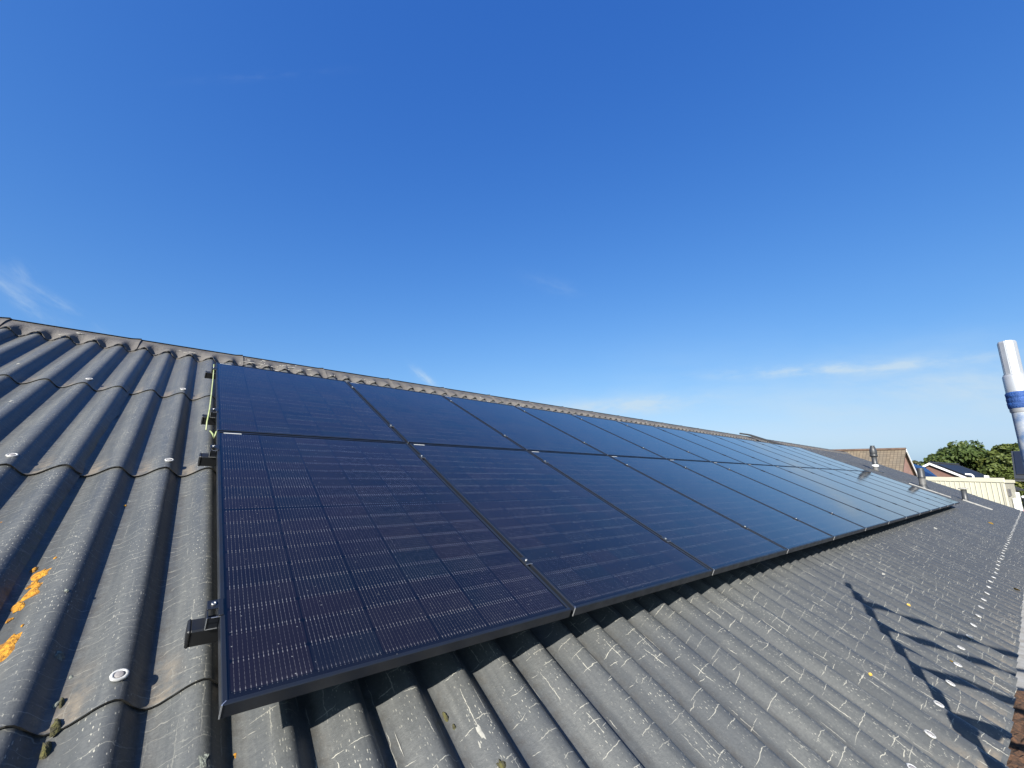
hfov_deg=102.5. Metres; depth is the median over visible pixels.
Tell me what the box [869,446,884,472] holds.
vent pipe
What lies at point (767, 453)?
solar panel
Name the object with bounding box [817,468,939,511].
solar panel
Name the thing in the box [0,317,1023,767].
building
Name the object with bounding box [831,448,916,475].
tiled house
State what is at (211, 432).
earth wire
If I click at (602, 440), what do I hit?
solar panel
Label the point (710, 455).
solar panel
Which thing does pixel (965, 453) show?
broadleaf tree
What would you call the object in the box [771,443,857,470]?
solar panel
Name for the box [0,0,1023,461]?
sky
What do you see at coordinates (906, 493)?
solar panel
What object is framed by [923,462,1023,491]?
brick house
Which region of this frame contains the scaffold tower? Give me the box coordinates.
[997,340,1023,465]
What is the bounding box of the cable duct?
[739,433,786,445]
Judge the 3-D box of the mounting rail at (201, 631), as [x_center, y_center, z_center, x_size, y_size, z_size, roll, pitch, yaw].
[4.971,1.808,5.761,15.118,0.187,0.069,11,9,-38]
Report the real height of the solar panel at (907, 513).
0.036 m
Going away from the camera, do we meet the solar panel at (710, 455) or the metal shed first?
the solar panel at (710, 455)
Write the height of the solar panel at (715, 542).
0.036 m
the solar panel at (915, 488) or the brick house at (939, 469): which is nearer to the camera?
the solar panel at (915, 488)
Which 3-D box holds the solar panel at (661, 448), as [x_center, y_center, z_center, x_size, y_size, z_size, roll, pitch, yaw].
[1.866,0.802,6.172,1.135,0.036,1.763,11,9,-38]
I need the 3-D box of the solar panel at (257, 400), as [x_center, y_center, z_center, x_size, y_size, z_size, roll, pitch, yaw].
[-1.722,0.129,3.347,1.135,0.036,1.763,11,9,-38]
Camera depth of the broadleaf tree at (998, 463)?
43.42 m
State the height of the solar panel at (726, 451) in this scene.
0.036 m
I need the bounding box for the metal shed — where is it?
[917,473,1022,510]
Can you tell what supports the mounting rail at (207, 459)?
attached to the building
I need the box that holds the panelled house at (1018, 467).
[1011,451,1023,481]
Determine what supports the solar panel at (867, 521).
attached to the mounting rail at (201, 631)
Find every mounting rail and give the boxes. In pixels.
[184,497,936,648]
[198,445,859,474]
[201,408,814,462]
[204,367,794,448]
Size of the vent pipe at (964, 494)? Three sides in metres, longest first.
0.641 x 0.635 x 0.264 m
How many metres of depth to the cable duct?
12.78 m
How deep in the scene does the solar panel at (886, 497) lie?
7.49 m
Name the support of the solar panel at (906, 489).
attached to the mounting rail at (201, 631)
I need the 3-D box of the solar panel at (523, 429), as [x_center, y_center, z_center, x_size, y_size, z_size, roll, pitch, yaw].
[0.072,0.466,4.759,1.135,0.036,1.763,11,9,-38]
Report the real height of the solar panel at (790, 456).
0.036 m
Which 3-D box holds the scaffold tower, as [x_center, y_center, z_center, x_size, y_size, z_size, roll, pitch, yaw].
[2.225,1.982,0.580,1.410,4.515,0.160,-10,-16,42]
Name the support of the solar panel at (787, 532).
attached to the mounting rail at (201, 631)
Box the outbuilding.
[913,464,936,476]
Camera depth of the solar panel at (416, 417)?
3.85 m
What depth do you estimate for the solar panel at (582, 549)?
2.35 m
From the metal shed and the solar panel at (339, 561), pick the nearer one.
the solar panel at (339, 561)
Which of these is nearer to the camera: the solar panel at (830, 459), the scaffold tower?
the scaffold tower
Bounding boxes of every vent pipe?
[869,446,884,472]
[909,468,950,497]
[958,488,992,509]
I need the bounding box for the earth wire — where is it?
[205,364,216,437]
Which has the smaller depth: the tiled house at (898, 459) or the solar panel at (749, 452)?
the solar panel at (749, 452)
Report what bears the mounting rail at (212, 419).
attached to the building
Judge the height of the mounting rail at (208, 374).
0.187 m
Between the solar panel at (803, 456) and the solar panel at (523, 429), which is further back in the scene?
the solar panel at (803, 456)
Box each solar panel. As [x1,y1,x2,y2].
[215,362,405,442]
[216,431,570,719]
[347,381,524,449]
[409,443,711,615]
[442,395,605,454]
[515,406,664,458]
[528,451,786,575]
[571,414,709,461]
[610,456,833,553]
[617,421,744,463]
[654,426,772,465]
[668,459,865,539]
[686,431,795,466]
[713,435,813,467]
[713,462,888,530]
[735,438,830,468]
[748,464,905,523]
[755,441,844,469]
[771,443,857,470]
[776,466,919,518]
[788,446,868,471]
[798,467,930,514]
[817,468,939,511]
[834,469,947,508]
[848,470,953,506]
[861,471,959,504]
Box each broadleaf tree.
[919,440,1010,474]
[975,441,1023,507]
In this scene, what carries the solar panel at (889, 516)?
attached to the mounting rail at (201, 631)
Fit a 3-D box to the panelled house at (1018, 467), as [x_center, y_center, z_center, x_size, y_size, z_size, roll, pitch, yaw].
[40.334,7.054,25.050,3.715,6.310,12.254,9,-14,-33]
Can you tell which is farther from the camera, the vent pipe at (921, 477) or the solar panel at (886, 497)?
the vent pipe at (921, 477)

